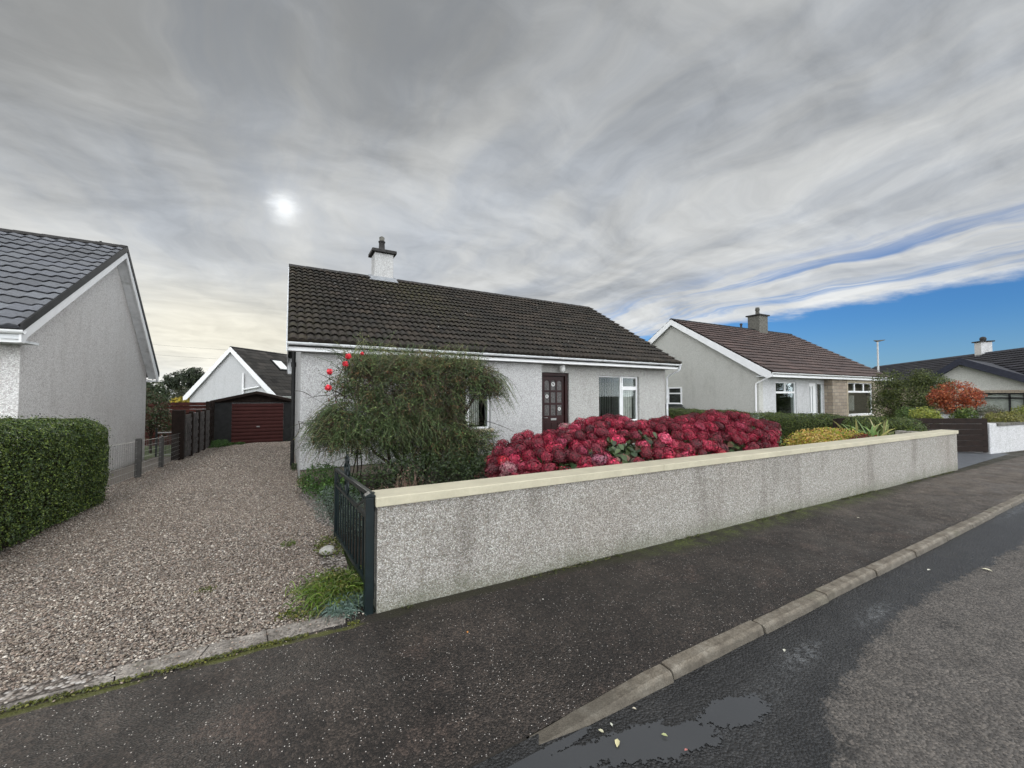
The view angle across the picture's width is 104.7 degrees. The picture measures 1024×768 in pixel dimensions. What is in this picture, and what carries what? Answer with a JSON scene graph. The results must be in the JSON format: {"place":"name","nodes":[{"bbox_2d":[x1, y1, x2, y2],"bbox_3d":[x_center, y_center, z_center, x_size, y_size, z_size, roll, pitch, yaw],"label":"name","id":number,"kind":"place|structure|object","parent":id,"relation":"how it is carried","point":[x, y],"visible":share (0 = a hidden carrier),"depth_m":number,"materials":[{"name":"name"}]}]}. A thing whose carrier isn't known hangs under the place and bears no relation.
{"place":"outdoors","nodes":[
{"label":"outdoors","id":0,"kind":"place"},
{"bbox_2d":[106,456,170,486],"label":"side path","id":1,"kind":"structure","parent":0,"point":[127,472],"depth_m":9.91,"materials":[{"name":"grey concrete"}]},
{"bbox_2d":[0,441,363,703],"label":"driveway","id":2,"kind":"structure","parent":0,"point":[326,562],"depth_m":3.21,"materials":[{"name":"grey gravel"}]},
{"bbox_2d":[190,586,216,593],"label":"plant","id":3,"kind":"object","parent":2,"relation":"on","point":[208,589],"visible":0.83,"depth_m":3.12,"materials":[{"name":"green plant"}]},
{"bbox_2d":[208,439,244,447],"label":"plant","id":4,"kind":"object","parent":2,"relation":"on","point":[223,443],"visible":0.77,"depth_m":16.78,"materials":[{"name":"green plant"}]},
{"bbox_2d":[280,539,295,546],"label":"plant","id":5,"kind":"object","parent":2,"relation":"on","point":[290,543],"visible":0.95,"depth_m":4.09,"materials":[{"name":"green plant"}]},
{"bbox_2d":[291,463,296,470],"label":"plant","id":6,"kind":"object","parent":2,"relation":"on","point":[293,467],"visible":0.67,"depth_m":9.43,"materials":[{"name":"green plant"}]},
{"bbox_2d":[274,565,363,622],"bbox_3d":[-1.388,1.645,3.135,0.881,0.259,1.033,1,-2,-30],"label":"grass tuft","id":7,"kind":"object","parent":2,"relation":"on","point":[312,591],"visible":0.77,"depth_m":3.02,"materials":[{"name":"green plant"}]},
{"bbox_2d":[295,475,348,559],"bbox_3d":[-2.767,1.712,5.541,0.344,0.196,4.341,1,-2,-31],"label":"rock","id":8,"kind":"object","parent":2,"relation":"on","point":[339,546],"visible":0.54,"depth_m":4.02,"materials":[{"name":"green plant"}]},
{"bbox_2d":[319,545,335,554],"bbox_3d":[-1.803,1.618,3.855,0.149,0.080,0.124,1,-2,-30],"label":"stone","id":9,"kind":"object","parent":2,"relation":"on","point":[328,548],"visible":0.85,"depth_m":3.82,"materials":[{"name":"white stone"}]},
{"bbox_2d":[296,462,365,505],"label":"plant","id":10,"kind":"object","parent":2,"relation":"on","point":[322,484],"visible":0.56,"depth_m":6.45,"materials":[{"name":"green plant"}]},
{"bbox_2d":[308,590,375,628],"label":"fescue clump","id":11,"kind":"object","parent":2,"relation":"on","point":[347,608],"visible":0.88,"depth_m":2.81,"materials":[{"name":"green plant"}]},
{"bbox_2d":[0,450,1023,767],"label":"pavement","id":12,"kind":"structure","parent":0,"point":[462,678],"depth_m":2.32,"materials":[{"name":"grey asphalt"}]},
{"bbox_2d":[0,676,113,710],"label":"curb","id":13,"kind":"structure","parent":12,"relation":"on","point":[8,705],"depth_m":2.05,"materials":[{"name":"concrete"}]},
{"bbox_2d":[115,644,208,680],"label":"edging kerb","id":14,"kind":"structure","parent":12,"relation":"on","point":[192,654],"depth_m":2.27,"materials":[{"name":"concrete"}]},
{"bbox_2d":[0,620,359,711],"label":"moss seam","id":15,"kind":"object","parent":12,"relation":"on","point":[129,678],"visible":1,"depth_m":2.20,"materials":[{"name":"green plant"}]},
{"bbox_2d":[200,630,266,658],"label":"edging kerb","id":16,"kind":"structure","parent":12,"relation":"on","point":[258,637],"depth_m":2.45,"materials":[{"name":"concrete"}]},
{"bbox_2d":[267,612,345,641],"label":"edging kerb","id":17,"kind":"structure","parent":12,"relation":"on","point":[293,630],"depth_m":2.62,"materials":[{"name":"concrete"}]},
{"bbox_2d":[363,491,375,615],"bbox_3d":[-1.024,1.230,2.823,0.074,0.904,0.074,1,-2,-30],"label":"gate post","id":18,"kind":"object","parent":12,"relation":"on","point":[368,592],"visible":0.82,"depth_m":2.80,"materials":[{"name":"black metal"}]},
{"bbox_2d":[334,454,374,598],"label":"metal gate","id":19,"kind":"structure","parent":18,"relation":"attached to","point":[345,473],"depth_m":3.61,"materials":[{"name":"black metal"}]},
{"bbox_2d":[399,471,955,608],"bbox_3d":[4.096,1.696,5.421,11.116,0.038,0.129,1,-2,-28],"label":"moss and weeds","id":20,"kind":"object","parent":12,"relation":"on","point":[574,565],"visible":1,"depth_m":4.21,"materials":[{"name":"green plant"}]},
{"bbox_2d":[0,0,1023,396],"label":"sky","id":21,"kind":"structure","parent":0,"point":[850,173],"materials":[{"name":"grey"}]},
{"bbox_2d":[112,415,991,738],"bbox_3d":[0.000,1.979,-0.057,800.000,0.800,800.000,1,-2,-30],"label":"ground","id":22,"kind":"structure","parent":0,"point":[166,451],"depth_m":13.81,"materials":[{"name":"green plant"}]},
{"bbox_2d":[0,413,114,550],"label":"privet hedge","id":23,"kind":"object","parent":22,"relation":"on","point":[53,471],"visible":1,"depth_m":4.80,"materials":[{"name":"green plant"}]},
{"bbox_2d":[0,228,159,470],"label":"bungalow","id":24,"kind":"object","parent":22,"relation":"on","point":[75,338],"visible":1,"depth_m":8.42,"materials":[{"name":"white paint"}]},
{"bbox_2d":[107,433,179,486],"bbox_3d":[-8.620,1.742,9.354,0.104,1.244,6.340,1,-2,-30],"label":"wire fence","id":25,"kind":"object","parent":22,"relation":"on","point":[138,470],"visible":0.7,"depth_m":8.70,"materials":[{"name":"metal"}]},
{"bbox_2d":[145,385,171,452],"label":"leafy shrub","id":26,"kind":"object","parent":22,"relation":"on","point":[152,421],"visible":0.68,"depth_m":14.80,"materials":[{"name":"green plant"}]},
{"bbox_2d":[146,382,171,401],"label":"pine tree","id":27,"kind":"object","parent":22,"relation":"on","point":[153,388],"visible":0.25,"depth_m":43.81,"materials":[{"name":"green plant"}]},
{"bbox_2d":[155,428,170,456],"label":"metal gate","id":28,"kind":"structure","parent":22,"relation":"on","point":[156,434],"depth_m":13.18,"materials":[{"name":"grey metal"}]},
{"bbox_2d":[146,379,182,392],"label":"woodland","id":29,"kind":"object","parent":22,"relation":"on","point":[159,383],"depth_m":169.66,"materials":[{"name":"green plant"}]},
{"bbox_2d":[166,386,191,409],"bbox_3d":[-32.160,1.912,39.171,3.939,3.374,2.730,1,-2,-30],"label":"round tree","id":30,"kind":"object","parent":22,"relation":"on","point":[179,393],"visible":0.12,"depth_m":38.52,"materials":[{"name":"green plant"}]},
{"bbox_2d":[145,402,214,445],"bbox_3d":[-17.887,1.873,16.862,8.580,2.128,0.170,1,-2,-30],"label":"board fence","id":31,"kind":"object","parent":22,"relation":"on","point":[190,406],"visible":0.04,"depth_m":18.10,"materials":[{"name":"red wood"}]},
{"bbox_2d":[171,396,189,401],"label":"yellow shrub","id":32,"kind":"object","parent":22,"relation":"on","point":[179,399],"visible":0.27,"depth_m":30.94,"materials":[{"name":"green plant"}]},
{"bbox_2d":[161,367,204,393],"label":"pine tree","id":33,"kind":"object","parent":22,"relation":"on","point":[190,377],"visible":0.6,"depth_m":47.73,"materials":[{"name":"green plant"}]},
{"bbox_2d":[171,408,211,459],"bbox_3d":[-11.366,1.764,14.115,0.310,1.812,4.850,1,-2,-30],"label":"wooden fence","id":34,"kind":"object","parent":22,"relation":"on","point":[188,429],"visible":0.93,"depth_m":12.94,"materials":[{"name":"brown wood"}]},
{"bbox_2d":[206,401,214,441],"bbox_3d":[-12.958,1.773,16.932,0.120,2.068,1.320,1,-2,-30],"label":"wooden fence","id":35,"kind":"object","parent":22,"relation":"on","point":[210,404],"visible":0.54,"depth_m":17.10,"materials":[{"name":"brown wood"}]},
{"bbox_2d":[183,346,290,405],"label":"house","id":36,"kind":"structure","parent":22,"relation":"on","point":[232,371],"depth_m":28.05,"materials":[{"name":"paint"}]},
{"bbox_2d":[211,391,290,443],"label":"garage","id":37,"kind":"structure","parent":22,"relation":"on","point":[257,416],"depth_m":18.36,"materials":[{"name":"brown wood"}]},
{"bbox_2d":[231,403,282,442],"bbox_3d":[-11.878,1.823,18.461,2.030,1.840,0.065,1,-2,-30],"label":"garage door","id":38,"kind":"structure","parent":37,"relation":"in","point":[251,422],"depth_m":18.44,"materials":[{"name":"red metal"}]},
{"bbox_2d":[310,483,363,539],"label":"lavender plant","id":39,"kind":"object","parent":22,"relation":"on","point":[357,500],"visible":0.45,"depth_m":5.02,"materials":[{"name":"green plant"}]},
{"bbox_2d":[286,236,681,481],"bbox_3d":[-1.578,-0.880,14.277,11.409,7.798,9.336,1,-2,-30],"label":"bungalow","id":40,"kind":"object","parent":22,"relation":"on","point":[563,363],"visible":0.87,"depth_m":11.04,"materials":[{"name":"brown tile"}]},
{"bbox_2d":[408,389,493,433],"bbox_3d":[-1.524,0.466,9.573,2.230,1.440,0.392,1,-2,-30],"label":"window","id":41,"kind":"structure","parent":40,"relation":"in","point":[465,389],"depth_m":10.03,"materials":[{"name":"white plastic"}]},
{"bbox_2d":[543,376,563,431],"bbox_3d":[1.192,0.809,11.273,0.750,2.048,0.106,1,-2,-30],"label":"door","id":42,"kind":"structure","parent":40,"relation":"in","point":[553,387],"depth_m":11.29,"materials":[{"name":"red wood"}]},
{"bbox_2d":[599,376,636,422],"bbox_3d":[3.342,0.507,12.548,1.830,1.510,0.302,1,-2,-30],"label":"window","id":43,"kind":"structure","parent":40,"relation":"in","point":[623,391],"depth_m":12.74,"materials":[{"name":"white plastic"}]},
{"bbox_2d":[464,737,526,767],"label":"kerb","id":44,"kind":"structure","parent":22,"relation":"on","point":[493,754],"depth_m":1.76,"materials":[{"name":"grey concrete"}]},
{"bbox_2d":[313,447,742,529],"bbox_3d":[2.396,1.901,9.301,12.600,0.156,3.898,1,-2,-30],"label":"flower bed","id":45,"kind":"object","parent":22,"relation":"on","point":[367,486],"depth_m":7.26,"materials":[{"name":"plant"}]},
{"bbox_2d":[289,352,511,490],"bbox_3d":[-1.651,0.682,6.913,3.934,2.329,0.941,1,-2,-30],"label":"climbing rose","id":46,"kind":"object","parent":45,"relation":"on","point":[330,371],"visible":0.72,"depth_m":6.20,"materials":[{"name":"green plant"}]},
{"bbox_2d":[284,330,521,487],"bbox_3d":[-1.628,0.730,6.984,4.177,3.314,1.832,1,-2,-30],"label":"arching broom bush","id":47,"kind":"object","parent":45,"relation":"on","point":[335,430],"visible":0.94,"depth_m":6.62,"materials":[{"name":"green plant"}]},
{"bbox_2d":[343,450,489,498],"bbox_3d":[-1.207,1.476,6.391,2.897,0.807,1.118,1,-2,-18],"label":"dark shrub","id":48,"kind":"object","parent":45,"relation":"on","point":[464,472],"visible":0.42,"depth_m":6.20,"materials":[{"name":"green plant"}]},
{"bbox_2d":[529,664,673,744],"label":"kerb","id":49,"kind":"structure","parent":22,"relation":"on","point":[645,683],"depth_m":2.02,"materials":[{"name":"concrete"}]},
{"bbox_2d":[372,429,957,612],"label":"garden wall","id":50,"kind":"structure","parent":22,"relation":"on","point":[435,541],"depth_m":3.77,"materials":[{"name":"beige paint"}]},
{"bbox_2d":[661,620,763,679],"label":"kerb","id":51,"kind":"structure","parent":22,"relation":"on","point":[685,662],"depth_m":2.42,"materials":[{"name":"concrete"}]},
{"bbox_2d":[648,307,892,417],"bbox_3d":[13.996,-1.048,24.384,11.880,7.800,10.568,1,-2,-28],"label":"bungalow","id":52,"kind":"object","parent":22,"relation":"on","point":[756,365],"visible":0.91,"depth_m":20.29,"materials":[{"name":"white paint"}]},
{"bbox_2d":[668,387,682,404],"bbox_3d":[8.891,0.663,21.619,0.139,0.980,0.980,1,-2,-28],"label":"window","id":53,"kind":"structure","parent":52,"relation":"in","point":[674,393],"depth_m":21.63,"materials":[{"name":"white plastic"}]},
{"bbox_2d":[776,382,795,413],"bbox_3d":[12.924,0.725,18.714,1.720,1.630,0.060,1,-2,-28],"label":"window","id":54,"kind":"structure","parent":52,"relation":"in","point":[784,387],"depth_m":18.89,"materials":[{"name":"white plastic"}]},
{"bbox_2d":[809,383,815,415],"bbox_3d":[15.036,1.166,19.802,0.720,2.410,0.070,1,-2,-28],"label":"door","id":55,"kind":"structure","parent":52,"relation":"in","point":[812,386],"depth_m":19.86,"materials":[{"name":"white plastic"}]},
{"bbox_2d":[817,383,822,414],"bbox_3d":[15.637,1.175,20.117,0.600,2.410,0.060,1,-2,-28],"label":"window","id":56,"kind":"structure","parent":52,"relation":"in","point":[817,383],"depth_m":20.24,"materials":[{"name":"white plastic"}]},
{"bbox_2d":[848,383,871,415],"bbox_3d":[18.707,0.826,21.550,2.980,1.750,0.620,1,-2,-28],"label":"window","id":57,"kind":"structure","parent":52,"relation":"in","point":[851,397],"depth_m":21.82,"materials":[{"name":"white plastic"}]},
{"bbox_2d":[752,591,828,633],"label":"kerb","id":58,"kind":"structure","parent":22,"relation":"on","point":[769,622],"depth_m":2.84,"materials":[{"name":"concrete"}]},
{"bbox_2d":[665,407,929,446],"bbox_3d":[7.760,1.515,12.893,0.984,1.427,8.346,1,-2,-30],"label":"clipped hedge","id":59,"kind":"object","parent":22,"relation":"on","point":[790,423],"visible":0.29,"depth_m":11.04,"materials":[{"name":"green plant"}]},
{"bbox_2d":[815,567,875,600],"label":"kerb","id":60,"kind":"structure","parent":22,"relation":"on","point":[844,584],"depth_m":3.27,"materials":[{"name":"concrete"}]},
{"bbox_2d":[873,340,883,371],"bbox_3d":[28.360,-0.335,30.387,0.630,6.120,0.210,-1,-2,30],"label":"street lamp","id":61,"kind":"object","parent":22,"relation":"on","point":[877,341],"visible":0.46,"depth_m":30.46,"materials":[{"name":"white metal"}]},
{"bbox_2d":[865,549,915,575],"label":"kerb","id":62,"kind":"structure","parent":22,"relation":"on","point":[880,567],"depth_m":3.69,"materials":[{"name":"concrete"}]},
{"bbox_2d":[894,406,918,417],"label":"round bush","id":63,"kind":"object","parent":22,"relation":"on","point":[905,412],"visible":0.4,"depth_m":13.08,"materials":[{"name":"green plant"}]},
{"bbox_2d":[866,366,957,417],"bbox_3d":[18.077,0.698,17.868,2.249,2.938,3.058,1,-2,-30],"label":"shrub","id":64,"kind":"object","parent":22,"relation":"on","point":[918,382],"visible":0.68,"depth_m":17.84,"materials":[{"name":"green plant"}]},
{"bbox_2d":[908,406,942,418],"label":"golden bush","id":65,"kind":"object","parent":22,"relation":"on","point":[930,413],"visible":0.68,"depth_m":12.21,"materials":[{"name":"yellow plant"}]},
{"bbox_2d":[904,534,947,556],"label":"kerb","id":66,"kind":"structure","parent":22,"relation":"on","point":[925,545],"depth_m":4.11,"materials":[{"name":"concrete"}]},
{"bbox_2d":[872,337,1023,420],"bbox_3d":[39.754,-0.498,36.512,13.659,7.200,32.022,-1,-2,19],"label":"bungalow","id":67,"kind":"object","parent":22,"relation":"on","point":[997,377],"visible":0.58,"depth_m":27.71,"materials":[{"name":"stone"}]},
{"bbox_2d":[975,393,1023,412],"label":"window","id":68,"kind":"structure","parent":67,"relation":"in","point":[1007,401],"depth_m":26.12,"materials":[{"name":"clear glass"}]},
{"bbox_2d":[935,522,972,540],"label":"kerb","id":69,"kind":"structure","parent":22,"relation":"on","point":[955,530],"depth_m":4.54,"materials":[{"name":"concrete"}]},
{"bbox_2d":[925,380,986,413],"bbox_3d":[15.519,0.951,13.799,1.152,2.205,1.502,1,-2,-30],"label":"japanese maple","id":70,"kind":"object","parent":22,"relation":"on","point":[944,399],"visible":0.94,"depth_m":13.67,"materials":[{"name":"orange plant"}]},
{"bbox_2d":[948,406,978,417],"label":"round bush","id":71,"kind":"object","parent":22,"relation":"on","point":[962,413],"visible":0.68,"depth_m":12.19,"materials":[{"name":"green plant"}]},
{"bbox_2d":[963,512,994,527],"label":"kerb","id":72,"kind":"structure","parent":22,"relation":"on","point":[978,519],"depth_m":4.97,"materials":[{"name":"concrete"}]},
{"bbox_2d":[973,404,1007,421],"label":"grey bush","id":73,"kind":"object","parent":22,"relation":"on","point":[987,410],"visible":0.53,"depth_m":11.94,"materials":[{"name":"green plant"}]},
{"bbox_2d":[984,503,1011,515],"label":"kerb","id":74,"kind":"structure","parent":22,"relation":"on","point":[998,509],"depth_m":5.41,"materials":[{"name":"concrete"}]},
{"bbox_2d":[975,421,1023,453],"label":"garden wall","id":75,"kind":"structure","parent":22,"relation":"on","point":[1003,437],"depth_m":10.77,"materials":[{"name":"white paint"}]},
{"bbox_2d":[833,418,987,451],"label":"wooden fence","id":76,"kind":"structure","parent":75,"relation":"attached to","point":[972,435],"depth_m":10.45,"materials":[{"name":"brown wood"}]},
{"bbox_2d":[982,410,1023,422],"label":"heather bush","id":77,"kind":"object","parent":22,"relation":"on","point":[1012,415],"visible":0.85,"depth_m":11.16,"materials":[{"name":"green plant"}]},
{"bbox_2d":[1003,495,1023,506],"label":"kerb","id":78,"kind":"structure","parent":22,"relation":"on","point":[1016,500],"depth_m":5.81,"materials":[{"name":"concrete"}]},
{"bbox_2d":[1010,405,1023,416],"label":"heather bush","id":79,"kind":"object","parent":22,"relation":"on","point":[1020,410],"visible":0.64,"depth_m":11.72,"materials":[{"name":"green plant"}]},
{"bbox_3d":[3.945,1.747,6.676,12.500,0.001,2.200,1,-2,-30],"label":"flower bed","id":80,"kind":"object","parent":22,"relation":"on","visible":0},
{"bbox_2d":[355,463,430,519],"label":"twiggy shrub","id":81,"kind":"object","parent":80,"relation":"on","point":[404,485],"visible":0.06,"depth_m":4.70,"materials":[{"name":"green plant"}]},
{"bbox_2d":[484,409,783,477],"bbox_3d":[2.547,1.064,6.008,7.193,1.332,1.967,1,-2,-30],"label":"hydrangea bush","id":82,"kind":"object","parent":80,"relation":"on","point":[575,442],"visible":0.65,"depth_m":4.92,"materials":[{"name":"red plant"}]},
{"bbox_2d":[751,410,767,419],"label":"grey plant","id":83,"kind":"object","parent":80,"relation":"on","point":[753,416],"visible":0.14,"depth_m":7.99,"materials":[{"name":"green plant"}]},
{"bbox_2d":[780,428,845,445],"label":"golden shrub","id":84,"kind":"object","parent":80,"relation":"on","point":[804,436],"visible":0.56,"depth_m":7.50,"materials":[{"name":"yellow plant"}]},
{"bbox_2d":[809,427,863,440],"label":"golden shrub","id":85,"kind":"object","parent":80,"relation":"on","point":[846,434],"visible":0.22,"depth_m":8.05,"materials":[{"name":"yellow plant"}]},
{"bbox_2d":[821,421,894,437],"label":"lily clump","id":86,"kind":"object","parent":80,"relation":"on","point":[872,431],"visible":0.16,"depth_m":8.67,"materials":[{"name":"green plant"}]},
{"bbox_2d":[847,418,916,435],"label":"lily clump","id":87,"kind":"object","parent":80,"relation":"on","point":[884,427],"visible":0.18,"depth_m":8.96,"materials":[{"name":"green plant"}]},
{"bbox_2d":[665,404,684,408],"bbox_3d":[8.192,1.767,20.713,1.710,1.430,4.085,1,-2,-30],"label":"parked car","id":88,"kind":"object","parent":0,"point":[675,406],"visible":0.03,"depth_m":20.24,"materials":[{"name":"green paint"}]},
{"bbox_2d":[471,502,1023,767],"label":"road","id":89,"kind":"structure","parent":0,"point":[914,663],"depth_m":2.20,"materials":[{"name":"grey asphalt"}]},
{"bbox_2d":[507,692,772,767],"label":"puddle","id":90,"kind":"object","parent":89,"relation":"on","point":[643,743],"visible":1,"depth_m":1.82,"materials":[{"name":"grey liquid"}]},
{"bbox_2d":[847,434,876,439],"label":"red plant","id":91,"kind":"object","parent":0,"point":[860,436],"visible":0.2,"depth_m":7.62,"materials":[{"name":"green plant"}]},
{"bbox_2d":[936,412,984,417],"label":"garden wall","id":92,"kind":"structure","parent":0,"point":[944,415],"depth_m":15.76,"materials":[{"name":"white paint"}]},
{"bbox_2d":[957,452,1006,468],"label":"neighbour drive","id":93,"kind":"structure","parent":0,"point":[965,459],"depth_m":9.81,"materials":[{"name":"grey concrete"}]}
]}

